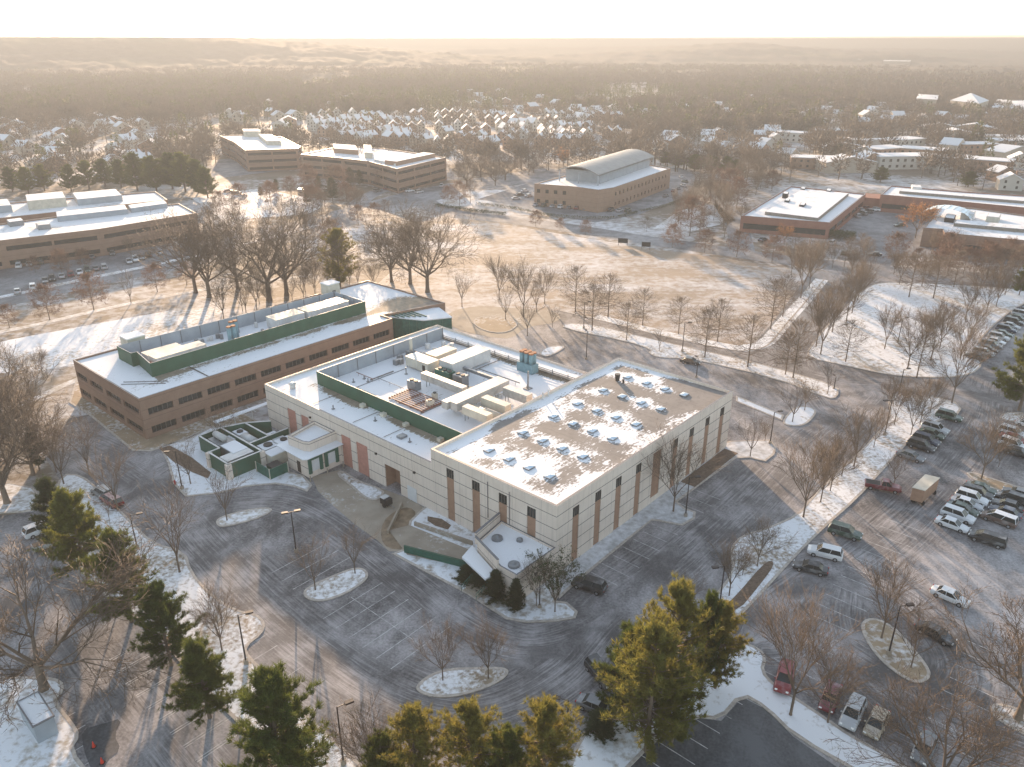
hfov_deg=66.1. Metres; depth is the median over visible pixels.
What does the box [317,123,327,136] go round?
townhouse
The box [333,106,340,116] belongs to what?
townhouse
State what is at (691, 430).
window
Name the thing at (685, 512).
lamp post
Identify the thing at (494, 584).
conifer
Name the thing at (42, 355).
bare tree
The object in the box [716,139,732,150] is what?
detached house
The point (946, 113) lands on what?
detached house
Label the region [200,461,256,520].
bare tree
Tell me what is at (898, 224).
sedan
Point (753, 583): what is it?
mulch bed
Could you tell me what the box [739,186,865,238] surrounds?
office building
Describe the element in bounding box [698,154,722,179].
bare tree
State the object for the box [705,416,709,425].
window
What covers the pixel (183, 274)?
bare tree
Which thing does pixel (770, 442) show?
lamp post
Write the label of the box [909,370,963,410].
bare tree
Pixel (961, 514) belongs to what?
suv
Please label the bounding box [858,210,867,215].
suv
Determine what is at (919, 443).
suv
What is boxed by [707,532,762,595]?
bare tree
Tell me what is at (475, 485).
window
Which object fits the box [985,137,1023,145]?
apartment block
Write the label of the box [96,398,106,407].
window
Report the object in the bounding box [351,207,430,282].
broad tree
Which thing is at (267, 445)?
equipment cabinet
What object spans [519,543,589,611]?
young tree
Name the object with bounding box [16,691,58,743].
storage container
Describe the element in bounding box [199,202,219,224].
bare tree
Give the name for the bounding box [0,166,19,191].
pine tree
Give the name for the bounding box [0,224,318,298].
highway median
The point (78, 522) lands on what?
pine tree
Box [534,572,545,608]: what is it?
post lantern
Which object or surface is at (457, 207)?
hedge
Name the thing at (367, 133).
townhouse
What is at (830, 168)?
apartment block
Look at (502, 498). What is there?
window
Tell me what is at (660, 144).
detached house
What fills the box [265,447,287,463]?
condenser unit
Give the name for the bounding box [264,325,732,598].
laboratory building
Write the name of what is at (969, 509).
sedan
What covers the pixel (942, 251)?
bare tree
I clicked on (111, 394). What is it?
window
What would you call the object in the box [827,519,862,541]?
suv
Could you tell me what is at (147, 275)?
bare tree
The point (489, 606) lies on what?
kerb
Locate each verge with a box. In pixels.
[0,484,41,511]
[0,679,78,766]
[60,475,356,766]
[71,381,253,449]
[167,428,308,494]
[340,472,380,498]
[397,508,573,619]
[475,316,515,331]
[559,441,773,593]
[564,324,836,396]
[573,644,899,766]
[719,395,958,613]
[738,397,781,418]
[809,283,1023,376]
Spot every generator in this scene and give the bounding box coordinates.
[208,430,247,455]
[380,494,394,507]
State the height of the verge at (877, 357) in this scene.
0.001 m
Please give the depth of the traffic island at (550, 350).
193.03 m
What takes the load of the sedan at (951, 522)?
on the asphalt lot at (300, 630)
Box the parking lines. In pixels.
[59,413,1014,766]
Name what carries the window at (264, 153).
in the office building at (249, 150)
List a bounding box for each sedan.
[13,288,21,294]
[41,276,48,283]
[58,273,65,278]
[76,268,82,274]
[91,265,98,270]
[125,258,132,263]
[575,692,617,714]
[680,356,700,365]
[758,237,766,241]
[792,559,828,576]
[818,680,842,714]
[862,704,890,740]
[868,251,881,256]
[893,222,905,226]
[896,449,925,462]
[909,729,938,766]
[914,619,957,646]
[918,427,945,439]
[929,584,970,607]
[934,515,970,532]
[947,500,979,516]
[949,495,983,511]
[965,352,987,360]
[966,480,997,494]
[977,344,997,352]
[985,336,1005,344]
[988,504,1023,520]
[990,497,1023,512]
[993,329,1013,336]
[999,432,1023,443]
[1001,321,1020,329]
[1001,486,1023,493]
[1003,445,1023,457]
[1008,314,1023,320]
[1015,418,1023,425]
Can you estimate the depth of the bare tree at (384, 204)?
338.39 m
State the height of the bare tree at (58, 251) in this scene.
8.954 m
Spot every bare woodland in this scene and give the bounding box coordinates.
[0,61,1023,91]
[0,79,1023,189]
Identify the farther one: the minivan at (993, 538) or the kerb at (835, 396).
the kerb at (835, 396)
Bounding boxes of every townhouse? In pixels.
[306,112,314,125]
[310,117,321,130]
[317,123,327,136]
[318,108,325,116]
[318,119,326,126]
[325,116,339,125]
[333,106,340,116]
[334,119,347,125]
[335,128,346,142]
[338,113,348,119]
[344,129,356,142]
[345,116,351,124]
[348,107,356,115]
[348,123,354,129]
[350,113,363,125]
[353,124,365,130]
[353,130,364,143]
[358,115,372,122]
[360,131,374,143]
[364,129,377,142]
[365,120,372,129]
[366,110,374,119]
[373,110,383,121]
[374,125,382,137]
[376,113,388,124]
[381,123,393,134]
[381,129,397,145]
[385,115,395,124]
[396,131,406,145]
[402,129,411,145]
[404,115,411,126]
[407,121,415,131]
[409,108,418,114]
[409,132,421,145]
[410,114,424,127]
[417,120,424,132]
[418,107,426,118]
[418,132,434,146]
[433,134,441,147]
[434,111,442,122]
[435,119,442,131]
[439,124,453,137]
[441,107,449,118]
[443,113,450,125]
[454,118,461,130]
[454,130,465,144]
[460,112,467,125]
[461,123,471,132]
[465,130,475,144]
[468,112,475,125]
[472,135,485,149]
[476,128,487,135]
[478,109,487,120]
[480,122,490,135]
[484,113,493,125]
[485,134,500,149]
[486,109,496,116]
[494,110,505,117]
[494,114,500,125]
[495,117,502,131]
[496,129,504,142]
[498,121,509,132]
[502,114,508,122]
[502,133,515,149]
[507,117,519,124]
[511,108,519,116]
[517,126,528,141]
[519,117,530,131]
[519,121,528,132]
[527,116,539,131]
[534,131,546,148]
[537,123,544,133]
[538,125,548,140]
[541,107,549,118]
[550,108,557,117]
[551,132,566,147]
[553,114,560,121]
[554,119,565,127]
[557,110,564,119]
[558,127,566,133]
[564,121,574,126]
[565,132,576,146]
[566,114,577,122]
[573,120,583,129]
[574,111,586,121]
[574,131,585,146]
[579,106,589,112]
[579,127,590,135]
[581,119,594,133]
[587,126,592,136]
[595,109,603,120]
[602,125,612,138]
[612,124,621,138]
[613,110,622,119]
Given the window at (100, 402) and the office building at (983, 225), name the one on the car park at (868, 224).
the office building at (983, 225)
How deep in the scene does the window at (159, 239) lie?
292.63 m
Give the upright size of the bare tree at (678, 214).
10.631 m
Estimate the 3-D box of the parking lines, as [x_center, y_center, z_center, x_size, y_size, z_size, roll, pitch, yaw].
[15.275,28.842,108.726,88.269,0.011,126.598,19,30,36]
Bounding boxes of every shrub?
[451,563,474,585]
[464,572,483,591]
[578,707,623,745]
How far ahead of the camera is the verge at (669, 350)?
189.38 m
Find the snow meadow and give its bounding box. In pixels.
[0,307,223,372]
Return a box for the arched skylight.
[919,205,974,220]
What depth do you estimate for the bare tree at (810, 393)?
160.12 m
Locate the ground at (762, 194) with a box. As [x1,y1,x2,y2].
[0,82,1023,514]
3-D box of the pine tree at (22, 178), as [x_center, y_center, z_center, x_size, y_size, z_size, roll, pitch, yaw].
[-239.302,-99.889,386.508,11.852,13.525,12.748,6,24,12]
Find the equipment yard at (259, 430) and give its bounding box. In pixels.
[198,420,288,480]
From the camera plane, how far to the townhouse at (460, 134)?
568.11 m
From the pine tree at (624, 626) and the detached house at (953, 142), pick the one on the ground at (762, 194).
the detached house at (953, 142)
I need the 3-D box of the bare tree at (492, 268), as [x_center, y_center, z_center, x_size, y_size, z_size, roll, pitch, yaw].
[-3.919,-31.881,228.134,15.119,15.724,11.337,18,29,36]
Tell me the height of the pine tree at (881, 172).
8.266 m
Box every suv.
[15,262,21,268]
[21,521,48,538]
[28,282,36,289]
[48,273,55,281]
[67,270,74,276]
[83,265,90,272]
[90,484,111,496]
[100,263,107,269]
[131,254,138,261]
[414,189,423,193]
[571,574,607,595]
[584,653,612,690]
[773,658,794,695]
[807,543,843,561]
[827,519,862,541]
[838,692,867,731]
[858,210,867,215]
[864,208,874,213]
[869,207,880,210]
[906,436,936,452]
[912,430,940,446]
[921,419,949,434]
[935,407,963,422]
[940,503,976,524]
[954,486,989,505]
[962,482,994,499]
[971,346,995,357]
[979,338,1002,348]
[987,331,1009,341]
[995,323,1017,333]
[997,423,1023,437]
[997,434,1023,447]
[1003,315,1023,325]
[1011,308,1023,315]
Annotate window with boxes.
[6,241,51,250]
[10,255,52,264]
[54,236,97,244]
[59,249,99,256]
[92,381,102,390]
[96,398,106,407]
[104,227,149,238]
[107,240,152,251]
[108,391,120,401]
[112,408,124,419]
[125,401,138,412]
[129,419,142,430]
[148,401,172,413]
[152,221,194,229]
[152,419,175,431]
[154,233,195,242]
[178,391,201,403]
[182,409,204,421]
[207,382,229,394]
[210,399,231,411]
[235,374,255,384]
[237,390,257,401]
[248,152,271,155]
[249,159,271,162]
[249,166,272,169]
[261,365,280,376]
[273,151,295,154]
[273,158,296,161]
[274,165,297,168]
[285,357,303,367]
[303,157,320,161]
[309,350,326,359]
[323,159,340,163]
[332,343,347,352]
[345,161,366,166]
[353,336,368,345]
[370,165,381,170]
[373,330,388,338]
[383,168,395,174]
[384,177,396,182]
[384,185,396,190]
[398,168,413,174]
[399,176,413,182]
[399,184,414,190]
[415,164,429,170]
[416,172,429,177]
[416,180,429,186]
[431,161,444,166]
[431,168,444,174]
[432,176,444,181]
[446,468,453,479]
[472,480,479,491]
[499,493,506,504]
[527,506,535,518]
[573,505,578,516]
[595,490,600,501]
[616,476,621,486]
[636,462,641,473]
[689,427,693,436]
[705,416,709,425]
[743,223,782,230]
[784,227,825,234]
[881,204,935,212]
[946,243,986,250]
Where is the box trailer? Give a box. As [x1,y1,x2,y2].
[910,474,939,504]
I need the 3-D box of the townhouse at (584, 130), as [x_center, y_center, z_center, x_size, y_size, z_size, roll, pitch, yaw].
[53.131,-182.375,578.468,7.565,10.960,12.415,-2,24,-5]
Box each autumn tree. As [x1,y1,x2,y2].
[556,146,571,166]
[776,223,793,240]
[896,200,941,237]
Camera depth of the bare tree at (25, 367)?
167.77 m
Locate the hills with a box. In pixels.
[0,37,1023,87]
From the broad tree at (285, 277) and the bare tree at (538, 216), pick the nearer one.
the broad tree at (285, 277)
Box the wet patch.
[82,719,119,766]
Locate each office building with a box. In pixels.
[0,189,167,223]
[0,200,198,269]
[73,279,451,438]
[220,129,301,171]
[301,144,446,192]
[534,149,670,212]
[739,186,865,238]
[878,184,1023,215]
[920,207,1023,259]
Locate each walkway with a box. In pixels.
[213,401,266,426]
[566,486,687,575]
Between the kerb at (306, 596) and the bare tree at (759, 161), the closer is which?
the kerb at (306, 596)
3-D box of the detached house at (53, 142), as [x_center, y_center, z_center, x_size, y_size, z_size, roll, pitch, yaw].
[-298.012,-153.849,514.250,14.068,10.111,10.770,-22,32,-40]
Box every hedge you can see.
[436,203,505,215]
[476,202,638,218]
[640,198,683,210]
[829,229,856,240]
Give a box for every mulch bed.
[160,445,210,477]
[427,516,450,528]
[681,449,737,486]
[731,561,773,609]
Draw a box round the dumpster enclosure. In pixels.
[255,461,288,479]
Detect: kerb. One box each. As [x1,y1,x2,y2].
[0,482,38,513]
[0,676,84,766]
[57,474,361,766]
[69,377,256,451]
[159,427,311,496]
[216,507,271,526]
[303,568,367,601]
[337,471,383,499]
[392,507,577,622]
[416,667,507,697]
[473,316,517,332]
[540,346,563,356]
[556,440,775,598]
[559,279,824,350]
[563,323,838,398]
[570,644,905,766]
[717,394,960,615]
[736,396,783,420]
[783,406,815,425]
[808,282,1023,377]
[861,618,930,682]
[967,472,1022,490]
[990,703,1023,734]
[1000,412,1021,421]
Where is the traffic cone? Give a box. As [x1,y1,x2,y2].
[99,757,105,764]
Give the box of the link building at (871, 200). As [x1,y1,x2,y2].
[863,193,880,207]
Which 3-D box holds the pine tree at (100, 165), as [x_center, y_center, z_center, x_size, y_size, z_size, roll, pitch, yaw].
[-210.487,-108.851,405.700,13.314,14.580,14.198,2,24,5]
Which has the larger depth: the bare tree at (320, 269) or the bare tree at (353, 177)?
the bare tree at (353, 177)
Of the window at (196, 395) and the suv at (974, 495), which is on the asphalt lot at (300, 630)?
the suv at (974, 495)
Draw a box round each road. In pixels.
[0,168,565,305]
[398,191,1022,284]
[443,174,565,192]
[709,192,754,250]
[756,270,839,350]
[847,219,911,276]
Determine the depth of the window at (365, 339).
184.20 m
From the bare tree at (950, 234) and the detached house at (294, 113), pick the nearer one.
the bare tree at (950, 234)
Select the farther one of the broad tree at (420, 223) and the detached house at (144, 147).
the detached house at (144, 147)
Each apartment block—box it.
[774,130,827,143]
[789,154,830,168]
[814,128,850,136]
[814,140,859,155]
[815,153,876,172]
[846,137,872,145]
[869,136,926,145]
[870,144,900,152]
[876,152,939,169]
[899,145,948,152]
[916,122,960,134]
[925,127,979,143]
[928,154,966,170]
[957,122,993,132]
[959,141,998,154]
[960,155,1015,172]
[983,134,1023,140]
[983,143,1023,157]
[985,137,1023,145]
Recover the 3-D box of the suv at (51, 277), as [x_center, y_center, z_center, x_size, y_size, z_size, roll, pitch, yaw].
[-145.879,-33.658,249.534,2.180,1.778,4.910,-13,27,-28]
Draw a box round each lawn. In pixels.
[192,189,332,219]
[336,189,388,216]
[443,189,507,205]
[653,204,735,230]
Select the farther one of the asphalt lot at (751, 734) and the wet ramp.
the wet ramp
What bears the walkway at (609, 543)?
on the verge at (763, 450)
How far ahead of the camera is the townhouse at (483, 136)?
536.88 m
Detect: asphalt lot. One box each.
[0,270,1023,766]
[631,699,835,766]
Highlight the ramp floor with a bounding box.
[390,525,467,561]
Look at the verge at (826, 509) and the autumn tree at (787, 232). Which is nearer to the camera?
the verge at (826, 509)
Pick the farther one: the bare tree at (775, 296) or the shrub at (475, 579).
the bare tree at (775, 296)
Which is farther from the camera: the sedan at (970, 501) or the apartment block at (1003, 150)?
the apartment block at (1003, 150)
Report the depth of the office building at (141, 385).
168.89 m
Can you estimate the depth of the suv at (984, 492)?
130.52 m
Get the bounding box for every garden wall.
[387,502,402,533]
[414,521,472,544]
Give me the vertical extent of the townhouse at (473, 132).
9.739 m
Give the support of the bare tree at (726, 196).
on the road at (733, 226)
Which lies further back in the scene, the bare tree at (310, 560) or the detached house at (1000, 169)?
the detached house at (1000, 169)
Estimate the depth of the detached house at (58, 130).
592.35 m
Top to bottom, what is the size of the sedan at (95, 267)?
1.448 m
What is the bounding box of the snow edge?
[593,279,827,350]
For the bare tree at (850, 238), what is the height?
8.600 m
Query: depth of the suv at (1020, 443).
146.56 m
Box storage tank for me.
[240,432,257,441]
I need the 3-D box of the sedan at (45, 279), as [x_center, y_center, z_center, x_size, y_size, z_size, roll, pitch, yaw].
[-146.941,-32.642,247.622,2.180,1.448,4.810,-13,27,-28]
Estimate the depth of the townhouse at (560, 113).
744.92 m
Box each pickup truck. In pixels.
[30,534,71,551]
[865,478,901,493]
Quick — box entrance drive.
[449,306,559,338]
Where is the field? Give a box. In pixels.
[379,218,806,344]
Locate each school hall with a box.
[916,94,938,109]
[949,93,988,113]
[991,99,1023,119]
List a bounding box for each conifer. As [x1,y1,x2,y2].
[478,568,508,604]
[501,577,525,612]
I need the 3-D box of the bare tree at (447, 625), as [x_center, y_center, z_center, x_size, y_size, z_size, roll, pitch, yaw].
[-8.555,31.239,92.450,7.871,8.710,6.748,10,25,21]
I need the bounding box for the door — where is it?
[407,485,416,502]
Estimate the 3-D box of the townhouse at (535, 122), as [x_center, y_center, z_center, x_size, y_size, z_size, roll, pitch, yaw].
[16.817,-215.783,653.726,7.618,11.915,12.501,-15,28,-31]
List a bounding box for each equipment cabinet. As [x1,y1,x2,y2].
[232,428,248,436]
[256,440,276,450]
[267,431,283,440]
[273,435,287,443]
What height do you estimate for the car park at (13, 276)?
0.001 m
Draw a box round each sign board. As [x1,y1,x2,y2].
[618,238,627,244]
[642,242,650,249]
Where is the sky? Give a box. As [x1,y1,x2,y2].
[0,0,1023,39]
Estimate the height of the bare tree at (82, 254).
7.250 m
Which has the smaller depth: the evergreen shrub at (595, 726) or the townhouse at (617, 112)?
the evergreen shrub at (595, 726)
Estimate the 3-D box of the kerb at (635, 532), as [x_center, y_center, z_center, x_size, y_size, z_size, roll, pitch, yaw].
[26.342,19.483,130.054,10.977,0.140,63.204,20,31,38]
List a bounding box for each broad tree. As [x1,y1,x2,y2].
[0,340,78,445]
[0,382,85,504]
[0,389,82,475]
[0,492,188,732]
[123,201,242,293]
[149,205,258,297]
[182,205,286,288]
[184,187,365,308]
[216,199,347,295]
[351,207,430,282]
[357,200,445,284]
[366,194,489,292]
[446,152,486,185]
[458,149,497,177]
[480,163,508,185]
[487,149,527,179]
[500,155,521,169]
[518,147,547,172]
[519,157,545,172]
[823,640,1023,766]
[932,574,1023,721]
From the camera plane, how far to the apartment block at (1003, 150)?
491.23 m
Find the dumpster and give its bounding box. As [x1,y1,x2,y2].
[266,460,282,468]
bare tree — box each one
[0,303,21,327]
[0,339,22,378]
[0,366,11,394]
[0,366,36,398]
[0,367,51,447]
[0,386,25,458]
[1,353,45,389]
[8,389,69,450]
[22,409,72,471]
[25,255,41,271]
[25,282,65,319]
[25,341,49,377]
[28,419,91,483]
[38,400,108,474]
[48,248,71,271]
[50,247,71,267]
[68,270,113,309]
[73,248,93,265]
[74,437,147,509]
[106,464,204,572]
[112,267,142,302]
[121,238,138,256]
[138,262,168,291]
[156,433,194,483]
[172,261,196,284]
[177,578,240,650]
[191,199,223,229]
[195,402,243,433]
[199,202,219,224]
[199,277,229,318]
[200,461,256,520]
[201,269,236,307]
[203,195,229,214]
[203,278,218,301]
[207,189,227,208]
[218,201,247,227]
[218,271,244,296]
[221,198,242,215]
[225,266,256,312]
[226,181,249,207]
[229,282,248,310]
[239,263,268,309]
[243,259,267,283]
[250,281,264,303]
[258,179,280,203]
[259,277,274,302]
[261,180,275,196]
[267,257,299,281]
[269,200,286,219]
[273,193,289,208]
[275,274,296,300]
[277,523,337,589]
[282,176,299,193]
[282,184,296,196]
[282,198,300,213]
[288,266,312,297]
[290,208,316,227]
[291,259,310,291]
[295,183,324,213]
[296,163,318,186]
[298,172,321,194]
[300,260,326,294]
[306,252,322,279]
[307,190,334,222]
[308,173,333,206]
[309,257,336,280]
[313,191,330,205]
[313,683,401,766]
[314,216,349,248]
[320,164,341,185]
[323,164,350,188]
[330,518,381,573]
[335,250,365,281]
[336,181,353,206]
[344,263,358,284]
[345,171,357,189]
[345,175,361,189]
[346,185,364,212]
[347,204,366,224]
[350,188,369,205]
[357,253,388,280]
[366,202,381,219]
[373,162,381,182]
[379,198,390,212]
[407,609,474,680]
[440,185,455,199]
[447,179,469,205]
[450,268,480,306]
[452,155,463,174]
[455,600,518,678]
[460,178,481,202]
[472,155,491,181]
[479,135,500,153]
[480,253,516,299]
[486,149,498,170]
[492,279,521,319]
[500,250,548,316]
[501,141,526,159]
[514,297,546,335]
[518,544,558,605]
[528,210,542,225]
[528,271,547,310]
[532,263,563,303]
[545,306,565,327]
[555,217,564,228]
[555,263,600,311]
[568,281,618,329]
[578,219,593,234]
[586,271,630,316]
[604,298,648,339]
[627,286,661,325]
[631,417,732,511]
[642,217,652,231]
[653,327,669,350]
[661,223,686,245]
[661,295,699,333]
[665,211,687,235]
[669,203,687,219]
[671,190,682,209]
[672,194,714,235]
[674,568,718,598]
[675,186,705,218]
[679,186,693,208]
[681,303,735,356]
[682,185,697,214]
[684,172,707,189]
[689,156,713,177]
[690,207,711,233]
[693,228,717,252]
[693,297,744,340]
[695,196,716,216]
[696,179,714,204]
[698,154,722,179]
[698,173,730,199]
[699,139,722,166]
[699,164,721,193]
[703,143,728,172]
[703,178,733,209]
[705,199,722,220]
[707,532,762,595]
[708,185,728,200]
[708,202,744,236]
[710,167,729,187]
[712,203,736,229]
[714,166,747,197]
[716,182,738,222]
[719,160,739,183]
[723,312,776,366]
[725,159,750,188]
[725,176,752,207]
[726,229,754,256]
[726,543,759,574]
[727,407,773,455]
[731,140,753,158]
[734,149,766,183]
[736,142,757,175]
[737,201,758,214]
[738,572,878,715]
[739,512,799,566]
[743,153,773,177]
[745,275,806,328]
[748,163,771,194]
[749,169,766,189]
[750,158,772,187]
[757,152,781,178]
[757,414,773,438]
[759,234,786,259]
[762,313,831,377]
[763,169,781,190]
[764,169,780,188]
[765,326,808,374]
[768,271,811,316]
[769,421,859,517]
[771,373,819,421]
[775,141,800,171]
[779,153,806,182]
[782,244,803,273]
[783,231,831,297]
[784,232,803,250]
[784,237,838,287]
[785,630,874,722]
[794,238,809,261]
[795,379,826,409]
[796,283,856,345]
[797,438,861,501]
[803,239,834,270]
[803,284,853,353]
[811,234,841,256]
[811,274,871,331]
[811,430,865,490]
[817,359,852,393]
[822,237,844,265]
[823,397,910,466]
[826,317,874,361]
[828,429,864,475]
[830,266,880,319]
[832,240,857,266]
[837,257,878,312]
[843,235,860,254]
[843,260,877,296]
[844,248,865,274]
[844,250,888,279]
[845,248,863,269]
[848,239,881,264]
[850,547,948,637]
[854,231,869,252]
[857,236,878,255]
[861,405,900,446]
[873,298,908,348]
[877,374,917,408]
[878,231,913,258]
[880,372,917,422]
[881,449,924,482]
[883,592,965,667]
[884,248,908,274]
[884,302,939,367]
[889,245,912,269]
[889,246,921,283]
[891,250,939,296]
[894,325,952,377]
[896,388,938,434]
[906,308,959,342]
[907,380,952,423]
[908,247,929,266]
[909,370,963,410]
[910,290,962,360]
[915,251,961,298]
[915,254,943,285]
[922,252,939,273]
[922,310,1007,402]
[924,227,941,256]
[924,303,964,346]
[927,230,966,257]
[928,247,952,274]
[934,296,968,329]
[935,240,968,273]
[937,226,967,249]
[938,247,978,285]
[944,296,1005,328]
[949,308,993,357]
[950,276,995,313]
[952,245,980,273]
[953,408,1023,479]
[960,246,1008,299]
[967,239,1000,269]
[967,264,1016,313]
[971,241,1011,273]
[983,264,1023,306]
[991,438,1015,466]
[995,240,1019,265]
[997,235,1022,264]
[997,257,1023,293]
[998,244,1023,274]
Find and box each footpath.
[0,275,303,332]
[23,378,77,404]
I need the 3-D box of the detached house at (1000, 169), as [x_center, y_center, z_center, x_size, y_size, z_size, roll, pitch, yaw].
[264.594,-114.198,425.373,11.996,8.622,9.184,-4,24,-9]
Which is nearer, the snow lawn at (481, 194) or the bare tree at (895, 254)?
the bare tree at (895, 254)
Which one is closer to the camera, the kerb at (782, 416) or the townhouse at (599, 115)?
the kerb at (782, 416)
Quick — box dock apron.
[312,470,422,550]
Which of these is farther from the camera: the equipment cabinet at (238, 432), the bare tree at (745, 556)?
the equipment cabinet at (238, 432)
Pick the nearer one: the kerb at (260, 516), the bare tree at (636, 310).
the kerb at (260, 516)
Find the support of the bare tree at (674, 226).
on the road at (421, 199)
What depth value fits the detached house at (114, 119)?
695.75 m
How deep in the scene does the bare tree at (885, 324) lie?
190.35 m
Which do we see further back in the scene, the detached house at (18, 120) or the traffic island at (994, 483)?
the detached house at (18, 120)
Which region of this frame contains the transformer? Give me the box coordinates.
[219,448,253,462]
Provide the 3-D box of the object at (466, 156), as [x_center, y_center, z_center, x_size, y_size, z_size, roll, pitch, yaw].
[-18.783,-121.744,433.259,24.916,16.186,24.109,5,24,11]
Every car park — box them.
[0,225,210,287]
[211,159,459,179]
[477,167,696,221]
[828,192,1023,264]
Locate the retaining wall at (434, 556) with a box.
[404,545,472,569]
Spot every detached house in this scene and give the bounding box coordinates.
[0,132,15,149]
[8,117,25,124]
[9,125,32,138]
[11,138,36,153]
[25,154,40,172]
[39,131,57,144]
[41,152,66,172]
[42,139,69,155]
[42,144,67,157]
[48,126,69,134]
[53,133,69,143]
[68,118,84,130]
[93,117,114,131]
[103,154,122,168]
[104,141,125,152]
[109,115,122,122]
[113,120,127,133]
[113,132,138,148]
[121,124,135,133]
[122,148,142,158]
[128,127,145,142]
[132,117,149,129]
[135,151,154,158]
[137,138,154,152]
[142,132,156,139]
[224,108,234,117]
[231,109,246,121]
[264,107,276,116]
[270,109,285,121]
[271,118,288,131]
[281,114,296,126]
[285,108,302,120]
[501,97,510,104]
[513,104,523,113]
[524,102,538,111]
[536,93,544,102]
[570,103,581,113]
[588,104,600,111]
[608,104,620,111]
[653,138,667,150]
[661,128,681,137]
[663,132,685,147]
[700,127,715,142]
[701,134,717,147]
[715,126,727,139]
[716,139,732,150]
[747,140,768,157]
[754,129,766,139]
[759,136,776,150]
[764,123,780,137]
[768,131,783,143]
[777,146,799,161]
[853,144,874,155]
[854,149,879,160]
[858,109,873,121]
[866,105,879,116]
[890,110,905,121]
[933,110,951,121]
[939,136,964,151]
[985,163,1015,181]
[995,171,1023,190]
[1007,151,1023,168]
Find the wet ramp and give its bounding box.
[381,507,414,549]
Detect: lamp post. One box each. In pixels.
[129,512,142,548]
[164,450,183,489]
[237,610,252,664]
[281,509,300,552]
[336,698,353,765]
[553,694,568,735]
[585,328,587,359]
[681,321,691,351]
[684,475,700,516]
[711,565,724,601]
[768,410,782,443]
[883,399,891,435]
[886,602,914,655]
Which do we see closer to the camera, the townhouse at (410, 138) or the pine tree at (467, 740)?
the pine tree at (467, 740)
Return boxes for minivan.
[99,491,124,508]
[968,529,1007,548]
[980,509,1018,528]
[995,490,1023,505]
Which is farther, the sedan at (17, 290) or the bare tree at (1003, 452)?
the sedan at (17, 290)
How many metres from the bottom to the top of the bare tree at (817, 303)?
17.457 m
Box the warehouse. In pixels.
[883,60,910,64]
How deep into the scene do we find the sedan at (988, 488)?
132.28 m
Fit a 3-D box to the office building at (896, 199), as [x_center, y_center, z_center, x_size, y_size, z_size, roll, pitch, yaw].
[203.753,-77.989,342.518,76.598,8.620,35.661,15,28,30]
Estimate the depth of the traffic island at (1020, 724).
88.54 m
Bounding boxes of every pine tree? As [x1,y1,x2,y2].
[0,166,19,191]
[13,166,38,193]
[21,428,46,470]
[25,484,103,579]
[28,473,63,542]
[31,164,55,190]
[57,163,85,191]
[72,160,102,188]
[75,526,160,624]
[91,158,115,186]
[104,159,130,187]
[118,151,148,190]
[127,576,206,669]
[135,155,168,191]
[154,152,176,188]
[157,632,246,729]
[161,151,194,191]
[179,158,202,192]
[190,166,218,196]
[215,660,337,766]
[273,179,279,189]
[314,176,322,188]
[316,227,360,287]
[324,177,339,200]
[345,167,354,184]
[355,170,364,185]
[357,725,409,766]
[376,698,455,766]
[425,693,511,766]
[477,721,535,766]
[498,689,583,766]
[590,619,664,714]
[594,609,711,766]
[636,570,724,708]
[653,657,706,743]
[656,151,670,164]
[669,155,686,167]
[682,588,730,688]
[685,154,703,170]
[691,598,756,688]
[716,156,732,170]
[869,167,891,181]
[960,171,981,186]
[989,332,1023,410]
[1011,265,1023,294]
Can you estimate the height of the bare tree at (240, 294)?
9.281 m
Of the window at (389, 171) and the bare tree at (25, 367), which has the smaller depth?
the bare tree at (25, 367)
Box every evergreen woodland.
[0,63,1023,86]
[0,72,1023,168]
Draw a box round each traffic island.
[219,509,268,524]
[306,569,364,598]
[420,669,504,693]
[542,346,561,354]
[785,407,813,424]
[865,620,926,679]
[970,473,1015,489]
[994,706,1023,730]
[1002,413,1023,420]
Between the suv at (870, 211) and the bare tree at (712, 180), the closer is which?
the suv at (870, 211)

